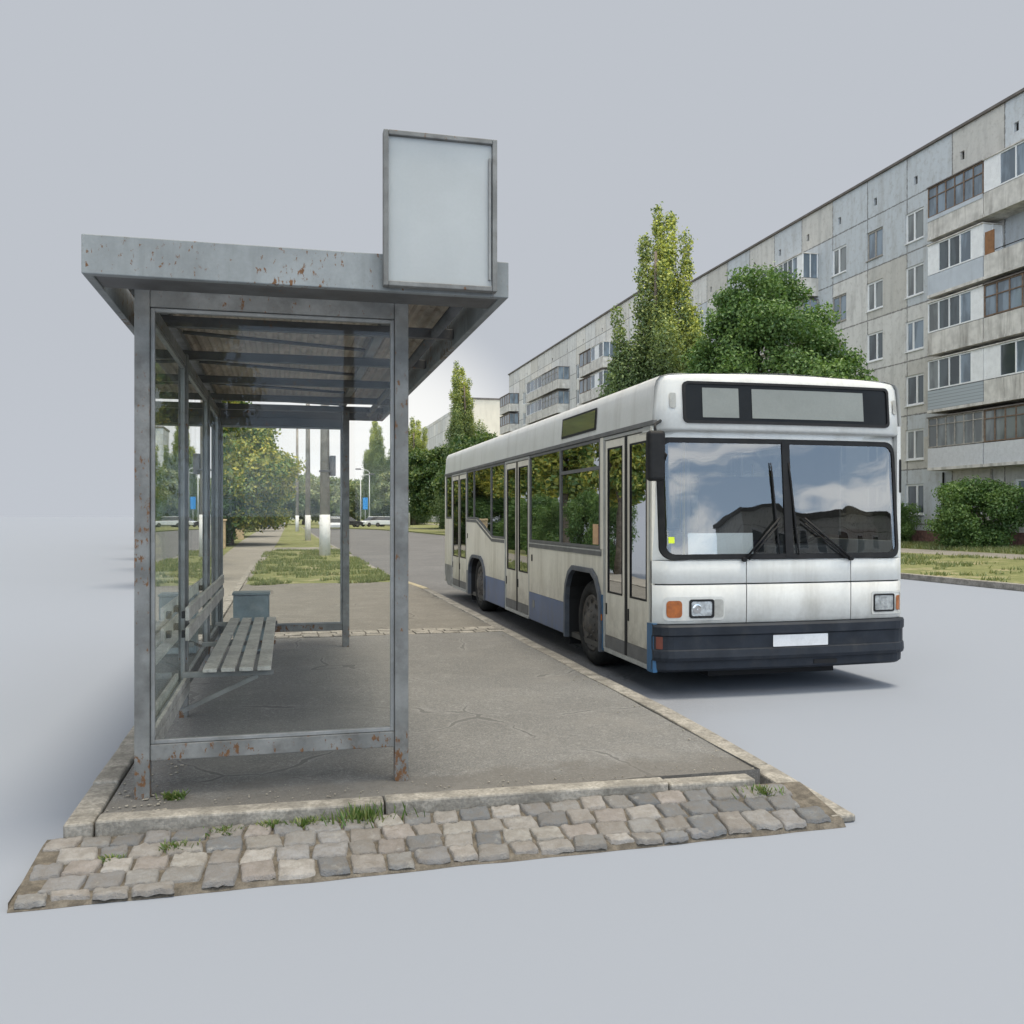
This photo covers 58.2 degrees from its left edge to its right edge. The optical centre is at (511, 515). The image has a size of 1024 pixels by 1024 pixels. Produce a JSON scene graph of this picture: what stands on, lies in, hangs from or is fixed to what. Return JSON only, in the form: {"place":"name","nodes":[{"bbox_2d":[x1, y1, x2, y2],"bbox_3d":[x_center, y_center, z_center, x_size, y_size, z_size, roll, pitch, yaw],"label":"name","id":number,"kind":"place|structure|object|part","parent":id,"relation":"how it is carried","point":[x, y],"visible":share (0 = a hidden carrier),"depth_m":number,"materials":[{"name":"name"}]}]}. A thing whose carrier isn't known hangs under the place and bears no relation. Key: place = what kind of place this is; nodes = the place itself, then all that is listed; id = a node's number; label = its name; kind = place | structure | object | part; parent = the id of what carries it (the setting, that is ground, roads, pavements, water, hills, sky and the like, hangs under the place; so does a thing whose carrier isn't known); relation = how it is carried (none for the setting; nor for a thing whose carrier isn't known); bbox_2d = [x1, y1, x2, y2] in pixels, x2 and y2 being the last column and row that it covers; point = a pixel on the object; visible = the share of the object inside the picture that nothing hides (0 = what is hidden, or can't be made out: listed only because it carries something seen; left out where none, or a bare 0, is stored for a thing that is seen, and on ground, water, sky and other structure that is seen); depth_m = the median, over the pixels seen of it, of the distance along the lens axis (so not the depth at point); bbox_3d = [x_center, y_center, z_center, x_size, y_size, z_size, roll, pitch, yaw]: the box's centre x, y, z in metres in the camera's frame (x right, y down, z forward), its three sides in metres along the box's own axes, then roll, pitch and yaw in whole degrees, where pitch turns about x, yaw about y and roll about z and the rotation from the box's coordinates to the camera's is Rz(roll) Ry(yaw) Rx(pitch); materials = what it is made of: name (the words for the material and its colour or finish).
{"place":"outdoors","nodes":[
{"label":"outdoors","id":0,"kind":"place"},
{"bbox_2d":[223,519,226,548],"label":"gate pillar","id":1,"kind":"structure","parent":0,"point":[224,533],"depth_m":44.22,"materials":[{"name":"beige stone"}]},
{"bbox_2d":[273,547,334,549],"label":"cross path","id":2,"kind":"structure","parent":0,"point":[312,548],"depth_m":44.16,"materials":[{"name":"concrete"}]},
{"bbox_2d":[223,582,490,632],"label":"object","id":3,"kind":"structure","parent":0,"point":[369,606],"depth_m":15.77,"materials":[{"name":"asphalt"}]},
{"bbox_2d":[104,632,759,812],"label":"pavement","id":4,"kind":"structure","parent":0,"point":[484,708],"depth_m":6.80,"materials":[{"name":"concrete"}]},
{"bbox_2d":[155,789,188,800],"bbox_3d":[-1.864,1.533,5.069,0.179,0.055,0.138,0,0,-27],"label":"weed","id":5,"kind":"object","parent":4,"relation":"on","point":[172,796],"visible":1,"depth_m":5.05,"materials":[{"name":"green plant"}]},
{"bbox_2d":[232,590,269,653],"bbox_3d":[-2.959,1.208,10.456,0.410,0.695,0.300,0,0,-14],"label":"litter bin","id":6,"kind":"object","parent":4,"relation":"on","point":[252,604],"visible":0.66,"depth_m":10.32,"materials":[{"name":"metal"}]},
{"bbox_2d":[81,129,507,798],"bbox_3d":[-1.863,-0.230,8.014,2.155,3.580,6.825,0,0,-14],"label":"bus shelter","id":7,"kind":"object","parent":4,"relation":"on","point":[211,327],"visible":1,"depth_m":5.40,"materials":[{"name":"paint"}]},
{"bbox_2d":[0,517,1023,1023],"bbox_3d":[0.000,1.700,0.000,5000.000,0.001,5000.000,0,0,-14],"label":"ground","id":8,"kind":"structure","parent":0,"point":[910,917],"depth_m":3.85,"materials":[{"name":"grey"}]},
{"bbox_2d":[63,565,254,838],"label":"kerb","id":9,"kind":"structure","parent":8,"relation":"on","point":[91,807],"depth_m":5.23,"materials":[{"name":"concrete"}]},
{"bbox_2d":[223,527,262,554],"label":"verge","id":10,"kind":"structure","parent":8,"relation":"on","point":[230,547],"depth_m":56.64,"materials":[{"name":"green plant"}]},
{"bbox_2d":[223,402,247,490],"bbox_3d":[-9.733,-1.947,29.000,3.078,7.153,2.899,0,0,19],"label":"street tree","id":11,"kind":"object","parent":10,"relation":"on","point":[230,455],"depth_m":29.06,"materials":[{"name":"green plant"}]},
{"bbox_2d":[222,401,251,486],"bbox_3d":[-7.519,-1.637,22.182,2.521,6.503,2.677,0,0,-14],"label":"street tree","id":12,"kind":"object","parent":10,"relation":"on","point":[231,473],"visible":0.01,"depth_m":22.30,"materials":[{"name":"green plant"}]},
{"bbox_2d":[223,496,252,544],"bbox_3d":[-16.165,0.197,48.041,5.308,3.096,4.491,0,0,-42],"label":"shrub","id":13,"kind":"object","parent":10,"relation":"on","point":[227,504],"visible":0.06,"depth_m":47.86,"materials":[{"name":"green plant"}]},
{"bbox_2d":[236,529,243,539],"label":"gate pillar","id":14,"kind":"structure","parent":10,"relation":"on","point":[240,533],"depth_m":61.20,"materials":[{"name":"beige stone"}]},
{"bbox_2d":[223,491,285,506],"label":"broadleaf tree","id":15,"kind":"object","parent":10,"relation":"on","point":[273,502],"depth_m":69.00,"materials":[{"name":"green plant"}]},
{"bbox_2d":[223,402,305,544],"bbox_3d":[-15.355,-2.394,49.612,8.339,8.038,8.653,0,0,-14],"label":"broadleaf tree","id":16,"kind":"object","parent":10,"relation":"on","point":[268,469],"visible":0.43,"depth_m":47.87,"materials":[{"name":"green plant"}]},
{"bbox_2d":[223,523,285,617],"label":"footpath","id":17,"kind":"structure","parent":8,"relation":"on","point":[241,557],"depth_m":36.43,"materials":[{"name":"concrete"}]},
{"bbox_2d":[274,522,332,547],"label":"verge","id":18,"kind":"structure","parent":8,"relation":"on","point":[290,536],"depth_m":61.31,"materials":[{"name":"green plant"}]},
{"bbox_2d":[295,429,298,530],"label":"utility pole","id":19,"kind":"object","parent":18,"relation":"on","point":[297,511],"visible":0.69,"depth_m":93.37,"materials":[{"name":"concrete"}]},
{"bbox_2d":[305,404,310,540],"bbox_3d":[-13.001,-4.409,58.590,0.374,12.050,0.365,0,0,-14],"label":"utility pole","id":20,"kind":"object","parent":18,"relation":"on","point":[307,508],"visible":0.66,"depth_m":58.46,"materials":[{"name":"concrete"}]},
{"bbox_2d":[246,547,389,585],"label":"verge","id":21,"kind":"structure","parent":8,"relation":"on","point":[311,579],"depth_m":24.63,"materials":[{"name":"green plant"}]},
{"bbox_2d":[319,405,335,555],"bbox_3d":[-7.346,-3.909,36.604,0.646,11.050,0.450,0,0,-14],"label":"utility pole","id":22,"kind":"object","parent":21,"relation":"on","point":[327,470],"visible":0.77,"depth_m":36.42,"materials":[{"name":"concrete"}]},
{"bbox_2d":[299,522,444,535],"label":"verge","id":23,"kind":"structure","parent":8,"relation":"on","point":[385,527],"depth_m":116.29,"materials":[{"name":"green plant"}]},
{"bbox_2d":[273,475,313,520],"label":"distant tree","id":24,"kind":"object","parent":23,"relation":"on","point":[291,504],"visible":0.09,"depth_m":159.13,"materials":[{"name":"green plant"}]},
{"bbox_2d":[292,472,332,524],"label":"distant tree","id":25,"kind":"object","parent":23,"relation":"on","point":[315,501],"visible":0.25,"depth_m":169.51,"materials":[{"name":"green plant"}]},
{"bbox_2d":[311,476,351,520],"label":"distant tree","id":26,"kind":"object","parent":23,"relation":"on","point":[334,484],"visible":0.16,"depth_m":199.07,"materials":[{"name":"green plant"}]},
{"bbox_2d":[331,478,363,520],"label":"distant tree","id":27,"kind":"object","parent":23,"relation":"on","point":[354,493],"visible":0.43,"depth_m":184.74,"materials":[{"name":"green plant"}]},
{"bbox_2d":[337,516,362,526],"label":"parked car","id":28,"kind":"object","parent":23,"relation":"on","point":[353,522],"visible":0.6,"depth_m":128.87,"materials":[{"name":"black metal"}]},
{"bbox_2d":[355,468,369,516],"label":"street lamp","id":29,"kind":"object","parent":23,"relation":"on","point":[369,488],"visible":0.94,"depth_m":148.71,"materials":[{"name":"metal"}]},
{"bbox_2d":[363,498,367,525],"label":"road sign","id":30,"kind":"object","parent":23,"relation":"on","point":[365,503],"visible":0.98,"depth_m":147.64,"materials":[{"name":"blue metal"}]},
{"bbox_2d":[360,473,374,525],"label":"street lamp","id":31,"kind":"object","parent":23,"relation":"on","point":[360,494],"visible":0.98,"depth_m":148.39,"materials":[{"name":"metal"}]},
{"bbox_2d":[361,516,384,526],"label":"parked car","id":32,"kind":"object","parent":23,"relation":"on","point":[367,521],"visible":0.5,"depth_m":135.96,"materials":[{"name":"white metal"}]},
{"bbox_2d":[372,516,389,526],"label":"parked car","id":33,"kind":"object","parent":23,"relation":"on","point":[381,521],"visible":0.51,"depth_m":134.91,"materials":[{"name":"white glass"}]},
{"bbox_2d":[95,774,754,836],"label":"kerb","id":34,"kind":"structure","parent":8,"relation":"on","point":[126,823],"depth_m":4.98,"materials":[{"name":"concrete"}]},
{"bbox_2d":[7,782,845,912],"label":"cobblestone paving","id":35,"kind":"structure","parent":8,"relation":"on","point":[294,860],"depth_m":4.63,"materials":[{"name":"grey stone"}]},
{"bbox_2d":[98,853,127,863],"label":"weed","id":36,"kind":"object","parent":35,"relation":"on","point":[112,856],"visible":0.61,"depth_m":4.38,"materials":[{"name":"green plant"}]},
{"bbox_2d":[158,838,199,852],"bbox_3d":[-1.633,1.618,4.515,0.190,0.055,0.121,0,0,-14],"label":"weed","id":37,"kind":"object","parent":35,"relation":"on","point":[164,845],"visible":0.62,"depth_m":4.50,"materials":[{"name":"green plant"}]},
{"bbox_2d":[203,824,248,836],"bbox_3d":[-1.467,1.603,4.685,0.256,0.055,0.131,0,0,-14],"label":"weed","id":38,"kind":"object","parent":35,"relation":"on","point":[224,828],"visible":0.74,"depth_m":4.68,"materials":[{"name":"green plant"}]},
{"bbox_2d":[255,818,285,829],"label":"weed","id":39,"kind":"object","parent":35,"relation":"on","point":[275,821],"visible":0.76,"depth_m":4.77,"materials":[{"name":"green plant"}]},
{"bbox_2d":[283,814,334,828],"bbox_3d":[-1.069,1.596,4.810,0.288,0.064,0.188,0,0,-14],"label":"weed","id":40,"kind":"object","parent":35,"relation":"on","point":[303,824],"visible":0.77,"depth_m":4.80,"materials":[{"name":"green plant"}]},
{"bbox_2d":[300,797,424,827],"bbox_3d":[-0.792,1.568,4.887,0.664,0.117,0.260,0,0,-14],"label":"weed","id":41,"kind":"object","parent":35,"relation":"on","point":[366,813],"visible":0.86,"depth_m":4.86,"materials":[{"name":"green plant"}]},
{"bbox_2d":[732,784,783,799],"bbox_3d":[1.400,1.579,5.285,0.372,0.073,0.165,0,0,-14],"label":"weed","id":42,"kind":"object","parent":35,"relation":"on","point":[762,791],"visible":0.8,"depth_m":5.29,"materials":[{"name":"green plant"}]},
{"bbox_2d":[386,525,1023,590],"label":"kerb","id":43,"kind":"structure","parent":8,"relation":"on","point":[977,583],"depth_m":22.56,"materials":[{"name":"concrete"}]},
{"bbox_2d":[389,524,1023,583],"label":"verge","id":44,"kind":"structure","parent":8,"relation":"on","point":[998,566],"depth_m":26.80,"materials":[{"name":"green plant"}]},
{"bbox_2d":[357,421,389,519],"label":"poplar tree","id":45,"kind":"object","parent":44,"relation":"on","point":[376,461],"visible":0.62,"depth_m":162.99,"materials":[{"name":"green plant"}]},
{"bbox_2d":[371,470,389,516],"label":"distant tree","id":46,"kind":"object","parent":44,"relation":"on","point":[379,504],"visible":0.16,"depth_m":157.11,"materials":[{"name":"green plant"}]},
{"bbox_2d":[386,416,432,524],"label":"poplar tree","id":47,"kind":"object","parent":44,"relation":"on","point":[414,441],"visible":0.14,"depth_m":150.74,"materials":[{"name":"green plant"}]},
{"bbox_2d":[408,442,447,526],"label":"dark tree","id":48,"kind":"object","parent":44,"relation":"on","point":[426,462],"visible":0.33,"depth_m":111.05,"materials":[{"name":"green plant"}]},
{"bbox_2d":[429,360,487,528],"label":"poplar tree","id":49,"kind":"object","parent":44,"relation":"on","point":[462,417],"visible":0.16,"depth_m":107.58,"materials":[{"name":"green plant"}]},
{"bbox_2d":[430,430,497,512],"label":"dark tree","id":50,"kind":"object","parent":44,"relation":"on","point":[439,486],"visible":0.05,"depth_m":89.13,"materials":[{"name":"green plant"}]},
{"bbox_2d":[596,201,707,397],"bbox_3d":[6.906,-6.580,45.350,6.214,18.123,5.903,0,0,-14],"label":"poplar tree","id":51,"kind":"object","parent":44,"relation":"on","point":[663,339],"visible":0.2,"depth_m":44.89,"materials":[{"name":"green plant"}]},
{"bbox_2d":[680,259,878,380],"bbox_3d":[9.626,-4.117,36.221,9.575,11.376,6.960,0,0,35],"label":"tree","id":52,"kind":"object","parent":44,"relation":"on","point":[744,326],"visible":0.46,"depth_m":34.60,"materials":[{"name":"green plant"}]},
{"bbox_2d":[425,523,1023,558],"bbox_3d":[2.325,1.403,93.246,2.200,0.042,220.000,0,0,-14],"label":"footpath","id":53,"kind":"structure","parent":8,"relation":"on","point":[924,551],"depth_m":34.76,"materials":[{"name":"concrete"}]},
{"bbox_2d":[427,522,1023,554],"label":"verge","id":54,"kind":"structure","parent":8,"relation":"on","point":[906,548],"depth_m":36.86,"materials":[{"name":"green plant"}]},
{"bbox_2d":[421,397,502,521],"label":"apartment building","id":55,"kind":"structure","parent":54,"relation":"on","point":[486,411],"depth_m":174.79,"materials":[{"name":"concrete"}]},
{"bbox_2d":[674,88,1023,545],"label":"apartment building","id":56,"kind":"structure","parent":54,"relation":"on","point":[911,264],"depth_m":42.45,"materials":[{"name":"concrete"}]},
{"bbox_2d":[831,245,845,277],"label":"window","id":57,"kind":"structure","parent":56,"relation":"in","point":[839,254],"depth_m":51.45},
{"bbox_2d":[833,293,845,323],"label":"window","id":58,"kind":"structure","parent":56,"relation":"in","point":[840,300],"depth_m":51.35,"materials":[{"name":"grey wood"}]},
{"bbox_2d":[865,227,882,262],"bbox_3d":[19.056,-14.250,48.289,0.190,1.540,1.420,0,0,-14],"label":"window","id":59,"kind":"structure","parent":56,"relation":"in","point":[875,238],"depth_m":48.31,"materials":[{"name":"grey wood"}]},
{"bbox_2d":[865,330,882,363],"bbox_3d":[19.056,-8.870,48.289,0.190,1.540,1.420,0,0,-14],"label":"window","id":60,"kind":"structure","parent":56,"relation":"in","point":[875,340],"depth_m":48.37,"materials":[{"name":"grey glass"}]},
{"bbox_2d":[865,278,882,312],"bbox_3d":[19.056,-11.560,48.289,0.190,1.540,1.420,0,0,-14],"label":"window","id":61,"kind":"structure","parent":56,"relation":"in","point":[875,289],"depth_m":48.31,"materials":[{"name":"grey glass"}]},
{"bbox_2d":[904,317,923,353],"bbox_3d":[19.808,-8.870,45.230,0.190,1.540,1.420,0,0,-14],"label":"window","id":62,"kind":"structure","parent":56,"relation":"in","point":[914,329],"depth_m":45.29,"materials":[{"name":"grey glass"}]},
{"bbox_2d":[904,373,923,407],"bbox_3d":[19.808,-6.180,45.230,0.190,1.540,1.420,0,0,-14],"label":"window","id":63,"kind":"structure","parent":56,"relation":"in","point":[914,383],"depth_m":45.29,"materials":[{"name":"grey glass"}]},
{"bbox_2d":[904,262,923,299],"bbox_3d":[19.808,-11.560,45.230,0.190,1.540,1.420,0,0,-14],"label":"window","id":64,"kind":"structure","parent":56,"relation":"in","point":[914,274],"depth_m":45.26,"materials":[{"name":"grey glass"}]},
{"bbox_2d":[904,207,923,245],"bbox_3d":[19.808,-14.250,45.230,0.190,1.540,1.420,0,0,-14],"label":"window","id":65,"kind":"structure","parent":56,"relation":"in","point":[914,220],"depth_m":45.26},
{"bbox_2d":[906,484,923,514],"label":"window","id":66,"kind":"structure","parent":56,"relation":"in","point":[914,492],"depth_m":45.17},
{"bbox_2d":[906,428,923,460],"bbox_3d":[19.808,-3.490,45.230,0.190,1.540,1.420,0,0,-14],"label":"window","id":67,"kind":"structure","parent":56,"relation":"in","point":[914,438],"depth_m":45.26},
{"bbox_2d":[1016,479,1023,507],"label":"window","id":68,"kind":"structure","parent":56,"relation":"in","point":[1017,480],"depth_m":38.83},
{"bbox_2d":[901,501,922,541],"bbox_3d":[18.558,0.319,44.750,2.320,2.346,2.742,0,0,-38],"label":"shrub","id":69,"kind":"object","parent":54,"relation":"on","point":[907,527],"visible":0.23,"depth_m":43.96,"materials":[{"name":"green plant"}]},
{"bbox_2d":[920,475,1023,547],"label":"shrub","id":70,"kind":"object","parent":54,"relation":"on","point":[960,522],"visible":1,"depth_m":37.25,"materials":[{"name":"green plant"}]},
{"bbox_2d":[0,0,1023,516],"label":"sky","id":71,"kind":"structure","parent":0,"point":[245,122],"materials":[{"name":"grey"}]},
{"bbox_2d":[499,287,661,434],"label":"apartment building","id":72,"kind":"structure","parent":0,"point":[564,374],"depth_m":103.47,"materials":[{"name":"concrete"}]},
{"bbox_2d":[523,412,525,424],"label":"window","id":73,"kind":"structure","parent":72,"relation":"in","point":[524,414],"depth_m":123.36,"materials":[{"name":"grey glass"}]},
{"bbox_2d":[523,392,525,403],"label":"window","id":74,"kind":"structure","parent":72,"relation":"in","point":[524,394],"depth_m":123.36,"materials":[{"name":"grey glass"}]},
{"bbox_2d":[304,528,1023,815],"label":"road","id":75,"kind":"structure","parent":0,"point":[933,718],"depth_m":8.43,"materials":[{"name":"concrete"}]},
{"bbox_2d":[330,518,339,529],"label":"parked car","id":76,"kind":"object","parent":75,"relation":"on","point":[334,522],"visible":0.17,"depth_m":113.23,"materials":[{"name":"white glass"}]},
{"bbox_2d":[408,581,428,588],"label":"kerb","id":77,"kind":"structure","parent":75,"relation":"on","point":[419,586],"depth_m":20.47,"materials":[{"name":"grey concrete"}]},
{"bbox_2d":[423,589,602,678],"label":"kerb","id":78,"kind":"structure","parent":75,"relation":"on","point":[588,673],"depth_m":11.42,"materials":[{"name":"concrete"}]},
{"bbox_2d":[444,373,903,675],"bbox_3d":[1.192,0.158,14.328,2.840,3.084,11.860,0,0,-14],"label":"bus","id":79,"kind":"object","parent":75,"relation":"on","point":[577,525],"visible":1,"depth_m":9.27,"materials":[{"name":"metal"}]},
{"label":"side window","id":80,"kind":"part","parent":79,"relation":"part of","materials":[{"name":"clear glass"}]},
{"bbox_3d":[-1.034,0.302,18.219,0.056,2.295,1.580,0,0,-14],"label":"door","id":81,"kind":"part","parent":79,"relation":"part of","materials":[{"name":"white metal"}]},
{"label":"side window","id":82,"kind":"part","parent":79,"relation":"part of","materials":[{"name":"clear glass"}]},
{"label":"side window","id":83,"kind":"part","parent":79,"relation":"part of","materials":[{"name":"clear glass"}]},
{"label":"side window","id":84,"kind":"part","parent":79,"relation":"part of","materials":[{"name":"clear glass"}]},
{"bbox_3d":[0.085,0.302,13.665,0.056,2.295,1.480,0,0,-14],"label":"door","id":85,"kind":"part","parent":79,"relation":"part of","materials":[{"name":"white metal"}]},
{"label":"side window","id":86,"kind":"part","parent":79,"relation":"part of","materials":[{"name":"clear glass"}]},
{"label":"side window","id":87,"kind":"part","parent":79,"relation":"part of","materials":[{"name":"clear glass"}]},
{"bbox_3d":[1.161,0.302,9.285,0.056,2.295,1.320,0,0,-14],"label":"door","id":88,"kind":"part","parent":79,"relation":"part of","materials":[{"name":"white metal"}]},
{"label":"side window","id":89,"kind":"part","parent":79,"relation":"part of","materials":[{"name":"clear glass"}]},
{"label":"side window","id":90,"kind":"part","parent":79,"relation":"part of","materials":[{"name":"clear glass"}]},
{"bbox_2d":[688,533,752,559],"bbox_3d":[2.008,0.296,8.847,0.680,0.265,0.006,0,-4,-14],"label":"card","id":91,"kind":"object","parent":79,"relation":"on","point":[720,543],"visible":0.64,"depth_m":8.85,"materials":[{"name":"white paper"}]},
{"label":"side window","id":92,"kind":"part","parent":79,"relation":"part of","materials":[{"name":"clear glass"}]},
{"label":"side window","id":93,"kind":"part","parent":79,"relation":"part of","materials":[{"name":"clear glass"}]},
{"bbox_2d":[591,677,854,821],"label":"kerb","id":94,"kind":"structure","parent":75,"relation":"on","point":[769,773],"depth_m":6.51,"materials":[{"name":"concrete"}]},
{"bbox_2d":[865,539,1023,553],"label":"grass","id":95,"kind":"structure","parent":0,"point":[1009,549],"depth_m":36.83,"materials":[{"name":"green plant"}]},
{"bbox_2d":[901,552,1023,581],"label":"grass","id":96,"kind":"structure","parent":0,"point":[920,560],"depth_m":28.39,"materials":[{"name":"green plant"}]},
{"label":"paving bed","id":97,"kind":"structure","parent":0,"visible":0},
{"bbox_2d":[221,626,503,639],"bbox_3d":[-1.982,1.595,12.213,3.817,0.110,0.526,0,0,-14],"label":"paving course","id":98,"kind":"object","parent":97,"relation":"on","point":[306,634],"visible":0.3,"depth_m":12.25,"materials":[{"name":"stone"}]}
]}

